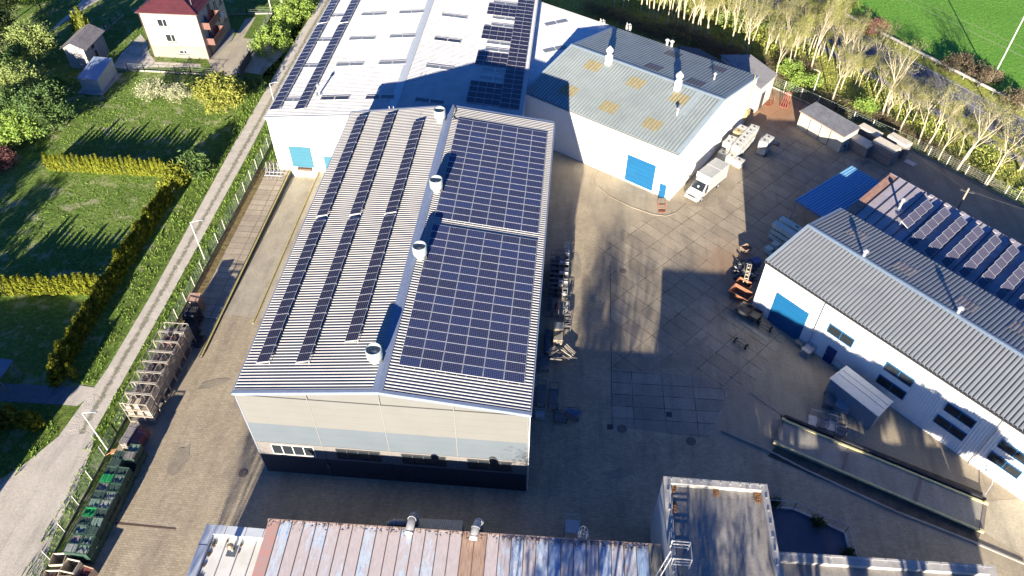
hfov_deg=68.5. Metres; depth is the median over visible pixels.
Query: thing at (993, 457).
window
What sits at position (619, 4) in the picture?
thicket
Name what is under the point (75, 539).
slatted box
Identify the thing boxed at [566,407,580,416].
folded sheets
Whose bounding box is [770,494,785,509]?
potted shrub
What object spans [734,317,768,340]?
concrete strip
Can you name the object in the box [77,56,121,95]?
tin shed
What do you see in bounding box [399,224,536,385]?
solar field
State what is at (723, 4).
bare tree
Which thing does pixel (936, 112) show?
footpath
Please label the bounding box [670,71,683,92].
chimney
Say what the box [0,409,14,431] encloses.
hedge conifer
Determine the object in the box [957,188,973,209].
utility pole
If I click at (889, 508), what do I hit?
yard kerb
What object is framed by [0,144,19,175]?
red shrub
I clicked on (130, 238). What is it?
hedge conifer
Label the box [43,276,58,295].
hedge conifer
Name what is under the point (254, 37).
garden fence
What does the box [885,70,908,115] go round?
bare tree
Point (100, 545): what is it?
slatted box
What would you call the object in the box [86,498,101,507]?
slatted box
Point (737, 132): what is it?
liquid tank
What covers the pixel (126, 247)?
hedge conifer
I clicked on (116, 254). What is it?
hedge conifer
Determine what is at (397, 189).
solar strip
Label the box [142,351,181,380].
timber rack
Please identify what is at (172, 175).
corner bush
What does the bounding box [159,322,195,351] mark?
timber rack
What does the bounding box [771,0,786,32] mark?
bare tree
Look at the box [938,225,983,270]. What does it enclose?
solar row
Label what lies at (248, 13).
garden fence
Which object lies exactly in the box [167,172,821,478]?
asphalt patches
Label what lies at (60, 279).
hedge conifer
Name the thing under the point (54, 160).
hedge conifer
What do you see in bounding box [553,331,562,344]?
plank load
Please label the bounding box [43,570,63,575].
wooden crate
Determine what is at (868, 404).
grey kiosk
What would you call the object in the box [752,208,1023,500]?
workshop hall
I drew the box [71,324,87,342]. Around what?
hedge conifer
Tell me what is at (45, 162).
hedge conifer
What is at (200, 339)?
pallet pile
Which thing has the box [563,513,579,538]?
steel landing
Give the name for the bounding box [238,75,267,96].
dark shrub
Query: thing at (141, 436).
timber stack
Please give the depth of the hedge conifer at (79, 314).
77.96 m
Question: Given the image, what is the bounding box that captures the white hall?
[264,0,541,176]
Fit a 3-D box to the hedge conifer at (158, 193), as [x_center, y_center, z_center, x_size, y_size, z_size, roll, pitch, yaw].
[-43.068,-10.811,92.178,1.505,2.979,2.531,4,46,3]
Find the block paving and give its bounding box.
[83,197,1017,575]
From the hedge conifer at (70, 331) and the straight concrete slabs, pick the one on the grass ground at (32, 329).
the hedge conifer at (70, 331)
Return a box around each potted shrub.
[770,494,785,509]
[809,513,830,530]
[838,544,859,555]
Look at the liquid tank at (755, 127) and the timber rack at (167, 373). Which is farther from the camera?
the liquid tank at (755, 127)
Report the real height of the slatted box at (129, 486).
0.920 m
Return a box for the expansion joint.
[610,270,611,396]
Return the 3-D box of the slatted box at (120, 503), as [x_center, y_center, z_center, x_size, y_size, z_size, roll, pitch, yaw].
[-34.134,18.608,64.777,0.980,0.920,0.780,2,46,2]
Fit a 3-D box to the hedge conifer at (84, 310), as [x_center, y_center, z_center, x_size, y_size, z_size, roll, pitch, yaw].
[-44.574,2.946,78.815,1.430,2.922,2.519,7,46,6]
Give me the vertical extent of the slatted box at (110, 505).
0.920 m
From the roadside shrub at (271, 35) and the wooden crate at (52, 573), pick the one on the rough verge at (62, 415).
the roadside shrub at (271, 35)
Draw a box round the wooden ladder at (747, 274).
[743,264,751,282]
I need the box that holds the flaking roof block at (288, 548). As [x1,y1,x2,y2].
[252,518,662,575]
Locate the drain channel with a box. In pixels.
[750,392,783,415]
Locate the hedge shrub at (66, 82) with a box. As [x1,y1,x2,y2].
[45,72,74,92]
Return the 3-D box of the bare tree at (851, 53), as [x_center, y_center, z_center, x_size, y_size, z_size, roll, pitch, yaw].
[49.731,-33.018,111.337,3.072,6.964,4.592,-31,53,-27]
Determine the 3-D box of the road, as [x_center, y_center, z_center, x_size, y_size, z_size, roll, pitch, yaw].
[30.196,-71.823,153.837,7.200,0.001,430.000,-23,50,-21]
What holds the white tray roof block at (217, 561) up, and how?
on the block paving
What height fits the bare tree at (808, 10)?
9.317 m
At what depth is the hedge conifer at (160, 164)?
96.27 m
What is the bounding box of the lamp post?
[991,17,1023,81]
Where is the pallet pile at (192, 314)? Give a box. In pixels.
[182,305,203,324]
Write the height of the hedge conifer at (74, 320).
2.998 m
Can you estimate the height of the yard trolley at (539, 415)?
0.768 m
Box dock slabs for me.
[200,169,288,319]
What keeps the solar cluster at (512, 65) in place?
on the white hall
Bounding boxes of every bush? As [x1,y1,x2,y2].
[153,159,192,190]
[714,9,755,34]
[752,8,786,29]
[775,56,805,78]
[785,67,826,92]
[817,0,863,12]
[849,93,881,117]
[859,17,895,36]
[938,50,983,75]
[963,61,1005,87]
[1000,84,1023,111]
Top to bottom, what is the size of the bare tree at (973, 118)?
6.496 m
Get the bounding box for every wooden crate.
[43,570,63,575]
[48,553,68,569]
[59,558,83,575]
[75,565,98,575]
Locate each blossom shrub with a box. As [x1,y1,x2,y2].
[132,77,172,102]
[163,81,192,103]
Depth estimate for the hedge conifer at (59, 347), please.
74.61 m
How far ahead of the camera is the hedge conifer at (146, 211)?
89.11 m
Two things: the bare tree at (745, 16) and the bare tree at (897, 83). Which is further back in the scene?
the bare tree at (745, 16)
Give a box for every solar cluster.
[466,80,502,105]
[475,50,508,67]
[481,25,512,41]
[487,3,516,17]
[499,0,534,109]
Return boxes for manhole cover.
[238,469,247,477]
[617,424,626,432]
[619,268,626,273]
[686,437,695,444]
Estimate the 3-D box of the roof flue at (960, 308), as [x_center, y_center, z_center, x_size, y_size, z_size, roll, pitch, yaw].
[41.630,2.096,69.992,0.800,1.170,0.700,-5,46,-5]
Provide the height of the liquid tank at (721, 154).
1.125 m
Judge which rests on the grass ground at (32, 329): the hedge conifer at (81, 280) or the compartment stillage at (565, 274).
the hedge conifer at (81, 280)
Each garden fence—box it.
[100,8,124,30]
[116,63,212,75]
[226,7,271,14]
[236,6,272,77]
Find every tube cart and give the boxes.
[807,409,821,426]
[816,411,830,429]
[825,414,838,431]
[834,418,848,436]
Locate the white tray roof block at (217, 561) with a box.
[186,524,265,575]
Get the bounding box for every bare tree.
[666,0,671,26]
[682,0,687,28]
[686,0,703,29]
[690,0,700,34]
[697,0,706,34]
[703,0,722,36]
[705,0,718,37]
[718,0,734,34]
[724,0,747,44]
[735,0,757,38]
[736,1,773,53]
[742,1,767,49]
[751,0,777,44]
[762,18,784,62]
[763,2,790,48]
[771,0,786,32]
[774,27,798,79]
[775,0,799,43]
[776,0,802,35]
[781,0,801,55]
[788,0,806,38]
[789,11,818,61]
[790,4,817,60]
[796,0,827,47]
[802,7,822,52]
[806,0,828,50]
[808,15,828,55]
[810,0,847,70]
[812,3,833,48]
[814,12,834,55]
[816,0,855,55]
[816,27,833,58]
[828,9,852,60]
[829,0,853,58]
[831,42,863,101]
[835,12,862,49]
[836,11,860,67]
[838,17,867,67]
[839,39,866,84]
[840,49,862,89]
[846,7,872,69]
[849,32,866,62]
[850,30,878,76]
[854,58,863,86]
[857,53,880,91]
[866,20,902,81]
[873,46,896,90]
[874,60,903,101]
[876,37,931,117]
[883,85,911,118]
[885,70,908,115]
[886,64,907,107]
[887,53,912,111]
[894,74,924,121]
[898,81,937,132]
[912,75,934,106]
[912,87,937,121]
[913,73,963,143]
[923,84,979,152]
[937,110,975,161]
[938,100,966,145]
[941,103,956,132]
[945,99,966,132]
[954,89,1023,172]
[959,111,980,154]
[964,109,997,162]
[976,94,1012,140]
[984,100,1023,187]
[995,137,1008,164]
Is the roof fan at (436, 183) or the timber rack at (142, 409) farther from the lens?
the roof fan at (436, 183)
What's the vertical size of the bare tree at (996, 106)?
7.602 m
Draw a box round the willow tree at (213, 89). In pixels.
[185,64,246,114]
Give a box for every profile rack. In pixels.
[544,295,552,317]
[552,300,558,317]
[563,301,569,317]
[563,314,570,331]
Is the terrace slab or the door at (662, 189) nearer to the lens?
the door at (662, 189)
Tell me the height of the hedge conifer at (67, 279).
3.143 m
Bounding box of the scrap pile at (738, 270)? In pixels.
[732,258,758,282]
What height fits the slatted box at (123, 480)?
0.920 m
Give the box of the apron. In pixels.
[595,171,684,215]
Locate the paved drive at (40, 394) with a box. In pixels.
[0,383,74,404]
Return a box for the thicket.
[596,0,1023,201]
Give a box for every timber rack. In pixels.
[119,393,161,423]
[125,382,165,412]
[131,371,171,401]
[137,361,176,391]
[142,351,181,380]
[148,341,186,370]
[153,331,190,360]
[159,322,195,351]
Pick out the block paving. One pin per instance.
(569, 463)
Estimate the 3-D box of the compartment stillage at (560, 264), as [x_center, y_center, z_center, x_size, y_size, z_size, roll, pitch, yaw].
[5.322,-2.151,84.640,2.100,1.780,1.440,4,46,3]
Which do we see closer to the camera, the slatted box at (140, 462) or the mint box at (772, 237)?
the slatted box at (140, 462)
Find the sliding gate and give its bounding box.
[238,48,251,76]
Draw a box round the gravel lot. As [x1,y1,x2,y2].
[0,385,99,575]
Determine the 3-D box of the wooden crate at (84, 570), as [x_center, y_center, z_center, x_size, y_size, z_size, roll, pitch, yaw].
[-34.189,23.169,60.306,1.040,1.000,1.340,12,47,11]
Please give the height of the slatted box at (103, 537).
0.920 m
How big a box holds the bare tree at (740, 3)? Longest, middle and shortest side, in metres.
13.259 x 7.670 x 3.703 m
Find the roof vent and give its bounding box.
[225,543,237,556]
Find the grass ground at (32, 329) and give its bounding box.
[0,0,328,575]
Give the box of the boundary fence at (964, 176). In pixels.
[772,78,1023,207]
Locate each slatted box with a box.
[63,543,78,556]
[68,534,83,543]
[72,524,87,534]
[74,544,94,558]
[77,516,92,525]
[79,551,98,563]
[80,535,99,549]
[81,507,96,516]
[84,526,103,538]
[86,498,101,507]
[89,517,108,531]
[90,490,105,498]
[93,508,111,522]
[95,482,109,490]
[95,542,103,554]
[98,500,116,513]
[99,474,113,482]
[99,532,107,544]
[101,524,112,536]
[102,491,120,504]
[103,466,117,474]
[107,483,125,496]
[108,458,125,467]
[109,514,116,527]
[110,475,128,488]
[110,506,120,518]
[112,450,125,461]
[115,466,132,479]
[117,498,124,510]
[121,490,128,501]
[122,451,139,464]
[125,481,132,493]
[126,458,143,468]
[126,465,140,477]
[127,444,143,456]
[129,473,136,484]
[140,450,147,462]
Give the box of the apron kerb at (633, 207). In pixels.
[594,171,686,215]
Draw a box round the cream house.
[135,0,230,59]
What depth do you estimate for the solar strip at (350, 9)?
111.58 m
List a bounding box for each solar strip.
[256,220,325,364]
[268,24,325,110]
[294,24,346,109]
[295,219,358,364]
[317,0,338,23]
[317,115,366,216]
[339,0,358,23]
[344,215,395,343]
[349,113,395,216]
[384,120,423,215]
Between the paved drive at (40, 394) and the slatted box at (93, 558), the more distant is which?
the paved drive at (40, 394)
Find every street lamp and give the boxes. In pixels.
[82,410,107,449]
[190,219,204,259]
[811,69,819,96]
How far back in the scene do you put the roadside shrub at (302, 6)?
127.46 m
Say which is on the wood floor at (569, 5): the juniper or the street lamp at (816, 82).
the street lamp at (816, 82)
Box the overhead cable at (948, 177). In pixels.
[883,126,1022,208]
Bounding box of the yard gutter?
[115,522,175,529]
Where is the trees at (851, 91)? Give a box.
[582,0,1023,202]
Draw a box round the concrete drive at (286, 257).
[258,173,323,316]
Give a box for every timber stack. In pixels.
[119,422,141,447]
[129,428,150,446]
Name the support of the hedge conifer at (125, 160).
on the grass ground at (32, 329)
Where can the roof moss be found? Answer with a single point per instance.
(209, 552)
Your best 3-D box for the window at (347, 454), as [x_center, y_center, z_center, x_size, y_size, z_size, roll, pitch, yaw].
[-13.112,14.292,64.294,3.820,1.480,0.140,4,46,3]
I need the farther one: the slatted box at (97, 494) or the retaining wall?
the retaining wall
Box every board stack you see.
[847,134,872,156]
[857,123,883,141]
[869,136,901,165]
[886,132,912,158]
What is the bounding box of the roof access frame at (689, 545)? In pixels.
[656,540,692,575]
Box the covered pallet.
[187,293,204,310]
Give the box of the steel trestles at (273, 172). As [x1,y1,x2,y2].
[264,162,283,178]
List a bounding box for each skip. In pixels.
[729,283,754,302]
[735,277,753,289]
[735,301,754,318]
[747,307,763,322]
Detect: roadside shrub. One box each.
[247,22,293,57]
[270,0,316,27]
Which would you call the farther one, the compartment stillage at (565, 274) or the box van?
the box van
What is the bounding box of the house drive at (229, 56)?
[208,17,287,75]
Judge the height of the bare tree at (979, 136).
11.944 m
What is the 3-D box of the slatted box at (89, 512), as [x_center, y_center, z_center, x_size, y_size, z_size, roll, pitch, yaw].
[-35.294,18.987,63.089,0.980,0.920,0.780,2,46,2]
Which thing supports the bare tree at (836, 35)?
on the wood floor at (569, 5)
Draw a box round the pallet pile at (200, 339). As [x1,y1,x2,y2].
[191,335,205,347]
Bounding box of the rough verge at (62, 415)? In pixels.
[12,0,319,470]
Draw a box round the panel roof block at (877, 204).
[846,173,1023,312]
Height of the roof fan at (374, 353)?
1.830 m
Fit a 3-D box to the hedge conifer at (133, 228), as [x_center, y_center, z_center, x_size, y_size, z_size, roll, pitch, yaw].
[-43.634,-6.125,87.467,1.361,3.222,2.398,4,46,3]
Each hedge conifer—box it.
[0,277,8,296]
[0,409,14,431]
[1,275,15,296]
[2,403,24,428]
[9,276,23,295]
[15,273,30,294]
[15,410,33,429]
[22,276,37,296]
[22,409,45,432]
[29,276,45,296]
[35,273,50,294]
[42,152,51,170]
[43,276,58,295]
[45,362,66,387]
[47,155,55,170]
[47,352,66,379]
[51,153,60,170]
[51,276,65,294]
[53,339,74,363]
[55,352,71,369]
[56,154,65,171]
[57,274,71,294]
[58,150,69,171]
[60,338,76,359]
[63,274,77,295]
[64,326,84,348]
[64,334,82,354]
[64,363,77,379]
[66,155,76,171]
[69,11,76,33]
[70,153,79,171]
[70,273,83,294]
[71,316,88,335]
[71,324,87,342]
[73,5,89,30]
[75,154,84,172]
[76,272,91,295]
[76,311,93,331]
[79,305,96,326]
[80,156,91,172]
[81,299,99,321]
[83,155,94,173]
[85,272,93,290]
[86,297,101,314]
[88,291,105,311]
[89,154,99,173]
[91,284,107,306]
[92,273,97,281]
[93,153,104,173]
[94,279,111,301]
[98,274,114,295]
[100,156,108,173]
[103,158,112,174]
[103,271,118,291]
[105,266,122,287]
[108,157,119,174]
[109,263,124,280]
[111,249,128,269]
[111,258,127,277]
[114,157,123,174]
[117,246,131,267]
[118,155,128,174]
[119,242,135,264]
[122,156,133,175]
[123,239,138,258]
[124,234,140,254]
[127,154,136,175]
[130,231,142,249]
[131,224,145,245]
[133,158,142,176]
[133,220,148,242]
[137,219,151,236]
[138,158,146,175]
[140,206,157,229]
[140,215,154,232]
[143,160,152,176]
[147,202,160,221]
[148,158,157,176]
[149,208,159,224]
[150,196,164,217]
[152,157,160,176]
[154,196,166,211]
[155,190,168,209]
[158,158,165,169]
[158,186,171,204]
[163,185,174,203]
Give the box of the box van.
[684,158,729,201]
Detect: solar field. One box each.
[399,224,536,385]
[434,118,546,233]
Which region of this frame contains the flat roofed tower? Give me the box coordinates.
[650,476,782,575]
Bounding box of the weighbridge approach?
[984,498,1023,555]
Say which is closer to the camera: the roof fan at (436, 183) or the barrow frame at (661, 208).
the roof fan at (436, 183)
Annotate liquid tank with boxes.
[716,149,727,160]
[722,139,733,150]
[725,152,737,164]
[726,135,736,140]
[730,141,742,153]
[732,128,743,137]
[732,156,744,168]
[735,138,745,150]
[737,124,747,130]
[738,134,749,146]
[741,131,752,141]
[745,127,755,137]
[749,124,759,135]
[756,147,767,156]
[757,137,769,149]
[763,134,773,145]
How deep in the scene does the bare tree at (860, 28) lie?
113.05 m
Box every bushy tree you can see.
[0,0,23,19]
[0,8,20,52]
[0,17,62,63]
[0,44,20,71]
[0,59,48,96]
[0,85,33,122]
[0,105,54,145]
[0,121,23,148]
[4,79,79,139]
[13,0,58,12]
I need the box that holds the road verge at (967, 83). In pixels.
[746,0,1023,156]
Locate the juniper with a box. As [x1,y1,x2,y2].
[175,148,214,179]
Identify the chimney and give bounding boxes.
[605,46,613,66]
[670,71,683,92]
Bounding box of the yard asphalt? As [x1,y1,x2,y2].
[62,88,1023,575]
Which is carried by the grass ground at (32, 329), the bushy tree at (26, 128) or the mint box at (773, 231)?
the bushy tree at (26, 128)
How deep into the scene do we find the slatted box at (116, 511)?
64.22 m
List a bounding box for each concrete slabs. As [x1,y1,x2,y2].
[597,89,929,390]
[611,369,728,438]
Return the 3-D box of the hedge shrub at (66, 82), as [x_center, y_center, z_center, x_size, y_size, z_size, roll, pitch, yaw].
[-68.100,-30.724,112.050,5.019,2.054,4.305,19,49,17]
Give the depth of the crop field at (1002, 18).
126.80 m
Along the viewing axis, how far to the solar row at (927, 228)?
82.03 m
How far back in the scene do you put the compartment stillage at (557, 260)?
85.50 m
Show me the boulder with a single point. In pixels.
(268, 48)
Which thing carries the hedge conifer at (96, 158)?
on the grass ground at (32, 329)
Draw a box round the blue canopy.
[789,166,878,219]
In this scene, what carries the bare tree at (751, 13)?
on the wood floor at (569, 5)
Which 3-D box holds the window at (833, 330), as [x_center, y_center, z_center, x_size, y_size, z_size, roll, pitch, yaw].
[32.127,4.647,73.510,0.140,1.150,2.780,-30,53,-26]
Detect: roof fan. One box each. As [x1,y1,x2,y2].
[365,342,382,364]
[412,240,426,260]
[429,175,442,193]
[433,106,445,122]
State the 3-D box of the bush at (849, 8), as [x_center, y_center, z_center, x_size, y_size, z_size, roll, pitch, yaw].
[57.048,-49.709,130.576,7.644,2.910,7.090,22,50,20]
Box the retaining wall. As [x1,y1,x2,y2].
[199,169,291,357]
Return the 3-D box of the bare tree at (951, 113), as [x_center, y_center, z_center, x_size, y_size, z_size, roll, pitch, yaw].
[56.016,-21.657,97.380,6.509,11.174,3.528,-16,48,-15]
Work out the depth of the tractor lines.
126.14 m
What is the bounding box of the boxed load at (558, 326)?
[553,322,563,335]
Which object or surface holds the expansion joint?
on the concrete slabs at (671, 287)
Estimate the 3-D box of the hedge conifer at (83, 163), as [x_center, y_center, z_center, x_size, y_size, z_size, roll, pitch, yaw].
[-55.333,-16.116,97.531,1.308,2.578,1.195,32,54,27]
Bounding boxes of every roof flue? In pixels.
[316,84,322,95]
[862,248,868,257]
[894,198,905,211]
[956,305,964,314]
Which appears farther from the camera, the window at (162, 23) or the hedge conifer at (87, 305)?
the window at (162, 23)
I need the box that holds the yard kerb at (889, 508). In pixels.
[721,430,1023,564]
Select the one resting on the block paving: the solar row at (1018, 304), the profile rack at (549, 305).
the profile rack at (549, 305)
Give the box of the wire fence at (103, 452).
[29,132,271,575]
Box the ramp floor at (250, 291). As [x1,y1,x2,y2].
[223,176,315,316]
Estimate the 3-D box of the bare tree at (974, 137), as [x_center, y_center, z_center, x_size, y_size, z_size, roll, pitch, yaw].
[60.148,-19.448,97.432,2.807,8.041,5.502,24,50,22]
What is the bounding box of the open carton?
[740,243,751,253]
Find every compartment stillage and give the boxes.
[548,278,567,298]
[549,268,568,288]
[550,258,568,277]
[551,249,569,268]
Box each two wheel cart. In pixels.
[733,336,748,349]
[757,319,772,331]
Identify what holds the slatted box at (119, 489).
on the slatted box at (124, 495)
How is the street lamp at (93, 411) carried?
on the grass ground at (32, 329)
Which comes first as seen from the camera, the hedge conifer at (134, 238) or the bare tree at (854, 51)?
the hedge conifer at (134, 238)
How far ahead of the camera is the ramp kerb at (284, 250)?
87.59 m
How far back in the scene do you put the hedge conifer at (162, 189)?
92.44 m
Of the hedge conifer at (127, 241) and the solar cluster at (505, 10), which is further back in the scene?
the solar cluster at (505, 10)
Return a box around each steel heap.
[547,346,562,360]
[557,344,576,361]
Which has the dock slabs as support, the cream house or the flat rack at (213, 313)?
the flat rack at (213, 313)
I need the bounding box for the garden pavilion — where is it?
[0,358,20,393]
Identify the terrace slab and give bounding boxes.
[211,29,234,58]
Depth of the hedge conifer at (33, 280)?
81.67 m
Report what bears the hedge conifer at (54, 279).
on the grass ground at (32, 329)
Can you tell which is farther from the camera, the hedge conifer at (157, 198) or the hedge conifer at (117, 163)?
the hedge conifer at (117, 163)
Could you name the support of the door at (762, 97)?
in the beige outbuilding
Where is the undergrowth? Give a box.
[573,0,1006,188]
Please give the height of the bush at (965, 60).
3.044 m
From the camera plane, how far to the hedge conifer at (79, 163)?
97.13 m
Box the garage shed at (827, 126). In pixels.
[796,102,860,151]
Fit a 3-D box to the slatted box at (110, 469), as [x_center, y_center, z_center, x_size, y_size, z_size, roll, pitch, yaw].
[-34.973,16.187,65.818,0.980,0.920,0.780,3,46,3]
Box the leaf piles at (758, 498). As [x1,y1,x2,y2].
[671,485,761,512]
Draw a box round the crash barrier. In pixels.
[816,0,1023,109]
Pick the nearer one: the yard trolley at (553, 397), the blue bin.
the yard trolley at (553, 397)
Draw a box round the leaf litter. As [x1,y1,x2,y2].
[269,521,653,552]
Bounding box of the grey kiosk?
[824,365,892,429]
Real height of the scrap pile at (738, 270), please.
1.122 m
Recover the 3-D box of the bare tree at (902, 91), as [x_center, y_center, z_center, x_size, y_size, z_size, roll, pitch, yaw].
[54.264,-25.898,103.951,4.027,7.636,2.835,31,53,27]
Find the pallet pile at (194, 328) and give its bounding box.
[183,322,200,341]
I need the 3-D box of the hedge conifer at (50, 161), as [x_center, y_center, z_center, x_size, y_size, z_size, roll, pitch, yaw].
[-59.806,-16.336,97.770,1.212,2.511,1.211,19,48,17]
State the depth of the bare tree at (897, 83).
106.68 m
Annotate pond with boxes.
[770,499,857,556]
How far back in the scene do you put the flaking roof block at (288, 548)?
56.08 m
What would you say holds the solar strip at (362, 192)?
on the solar hall
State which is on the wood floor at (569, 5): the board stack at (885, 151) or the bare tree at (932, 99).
the bare tree at (932, 99)
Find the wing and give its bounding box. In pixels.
[779,552,997,575]
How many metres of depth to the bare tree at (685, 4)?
124.07 m
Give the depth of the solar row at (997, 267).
77.74 m
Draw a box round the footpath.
[738,0,1023,163]
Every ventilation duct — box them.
[386,518,407,526]
[405,511,419,533]
[469,518,483,540]
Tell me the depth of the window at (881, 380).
71.47 m
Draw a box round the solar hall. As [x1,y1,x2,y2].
[231,104,554,490]
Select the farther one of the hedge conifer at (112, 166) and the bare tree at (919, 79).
the bare tree at (919, 79)
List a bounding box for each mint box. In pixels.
[763,245,773,254]
[768,233,776,240]
[770,228,779,237]
[771,220,784,230]
[771,240,781,248]
[775,232,785,239]
[777,225,789,235]
[779,216,790,223]
[781,236,788,242]
[783,228,796,238]
[784,220,797,228]
[791,225,802,232]
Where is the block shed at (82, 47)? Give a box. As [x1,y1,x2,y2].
[59,23,109,68]
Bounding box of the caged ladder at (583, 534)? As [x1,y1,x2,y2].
[577,526,588,538]
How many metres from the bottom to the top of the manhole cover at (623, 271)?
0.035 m
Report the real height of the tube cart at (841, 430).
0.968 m
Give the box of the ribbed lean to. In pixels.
[415,518,463,530]
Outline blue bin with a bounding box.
[750,256,761,268]
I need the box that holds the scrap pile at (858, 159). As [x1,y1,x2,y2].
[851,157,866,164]
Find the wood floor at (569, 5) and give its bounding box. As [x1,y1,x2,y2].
[541,0,1023,205]
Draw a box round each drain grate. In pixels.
[607,424,612,429]
[666,412,671,416]
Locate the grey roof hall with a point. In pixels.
(618, 118)
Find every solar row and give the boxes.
[899,199,932,233]
[904,207,950,251]
[921,216,966,260]
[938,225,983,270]
[956,235,1001,281]
[974,244,1019,288]
[992,261,1023,302]
[1012,293,1023,311]
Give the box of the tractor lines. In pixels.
[906,0,1023,57]
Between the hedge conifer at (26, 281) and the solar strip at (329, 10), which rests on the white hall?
the solar strip at (329, 10)
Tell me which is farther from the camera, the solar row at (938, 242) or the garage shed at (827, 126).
the garage shed at (827, 126)
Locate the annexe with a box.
[527,1,613,85]
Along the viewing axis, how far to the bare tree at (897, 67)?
104.44 m
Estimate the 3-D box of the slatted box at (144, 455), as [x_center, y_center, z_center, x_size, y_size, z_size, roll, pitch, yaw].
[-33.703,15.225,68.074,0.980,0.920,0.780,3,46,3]
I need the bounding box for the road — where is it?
[754,0,1023,149]
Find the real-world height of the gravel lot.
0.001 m
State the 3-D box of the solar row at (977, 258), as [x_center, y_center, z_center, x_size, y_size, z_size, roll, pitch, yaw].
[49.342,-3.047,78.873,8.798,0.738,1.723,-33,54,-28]
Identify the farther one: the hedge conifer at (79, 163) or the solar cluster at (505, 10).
the solar cluster at (505, 10)
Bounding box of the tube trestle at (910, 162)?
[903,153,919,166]
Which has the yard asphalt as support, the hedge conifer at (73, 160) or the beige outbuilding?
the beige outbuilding
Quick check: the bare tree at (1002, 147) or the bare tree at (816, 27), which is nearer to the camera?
the bare tree at (1002, 147)
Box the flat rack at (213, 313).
[204,306,220,318]
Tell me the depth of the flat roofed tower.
55.94 m
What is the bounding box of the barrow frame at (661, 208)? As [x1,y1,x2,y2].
[657,199,665,212]
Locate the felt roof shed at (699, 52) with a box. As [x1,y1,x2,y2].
[677,45,725,64]
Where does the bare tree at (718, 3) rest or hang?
on the wood floor at (569, 5)
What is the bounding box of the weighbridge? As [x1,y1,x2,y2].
[773,414,988,533]
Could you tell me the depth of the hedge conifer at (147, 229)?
88.54 m
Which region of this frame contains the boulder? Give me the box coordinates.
[264,45,273,52]
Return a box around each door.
[206,3,211,18]
[208,45,213,55]
[658,183,666,197]
[758,91,765,109]
[822,346,836,364]
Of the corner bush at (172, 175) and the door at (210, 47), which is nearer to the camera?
the corner bush at (172, 175)
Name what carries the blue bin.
on the concrete slabs at (671, 287)
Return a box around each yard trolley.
[535,408,544,419]
[536,380,545,406]
[539,352,549,371]
[548,382,558,409]
[554,410,566,423]
[567,407,578,421]
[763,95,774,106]
[793,338,805,347]
[799,342,816,358]
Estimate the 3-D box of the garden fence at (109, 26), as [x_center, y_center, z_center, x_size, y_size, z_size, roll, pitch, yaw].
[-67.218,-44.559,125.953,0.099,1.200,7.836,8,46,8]
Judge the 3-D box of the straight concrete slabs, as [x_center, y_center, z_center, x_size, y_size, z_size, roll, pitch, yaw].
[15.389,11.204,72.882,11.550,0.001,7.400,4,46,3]
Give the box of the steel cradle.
[780,92,791,107]
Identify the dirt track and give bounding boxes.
[58,0,329,436]
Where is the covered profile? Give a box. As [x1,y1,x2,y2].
[544,329,549,354]
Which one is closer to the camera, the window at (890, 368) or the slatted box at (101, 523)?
the slatted box at (101, 523)
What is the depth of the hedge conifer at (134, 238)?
86.91 m
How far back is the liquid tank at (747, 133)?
101.06 m
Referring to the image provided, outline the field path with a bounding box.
[52,0,98,29]
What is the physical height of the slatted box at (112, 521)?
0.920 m
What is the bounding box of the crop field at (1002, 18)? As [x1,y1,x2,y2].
[825,0,1023,98]
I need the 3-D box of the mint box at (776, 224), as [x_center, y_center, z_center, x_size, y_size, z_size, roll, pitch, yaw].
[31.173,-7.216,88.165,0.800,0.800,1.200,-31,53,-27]
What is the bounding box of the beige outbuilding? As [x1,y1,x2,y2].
[720,54,777,112]
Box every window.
[156,19,168,27]
[165,34,176,42]
[179,50,188,54]
[202,12,208,22]
[207,30,212,37]
[212,0,217,9]
[270,444,315,456]
[335,449,381,461]
[401,454,446,466]
[467,459,511,471]
[826,323,854,347]
[875,374,906,399]
[883,362,914,386]
[933,414,967,440]
[943,402,976,428]
[986,451,1022,478]
[997,439,1023,464]
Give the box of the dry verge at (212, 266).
[178,169,266,321]
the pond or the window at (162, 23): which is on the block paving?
the pond
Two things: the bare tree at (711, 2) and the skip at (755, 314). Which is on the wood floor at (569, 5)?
the bare tree at (711, 2)
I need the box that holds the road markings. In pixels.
[755,0,1023,148]
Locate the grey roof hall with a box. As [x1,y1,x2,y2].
[524,27,758,199]
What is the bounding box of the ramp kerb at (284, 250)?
[252,171,318,323]
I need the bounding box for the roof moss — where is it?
[199,539,242,575]

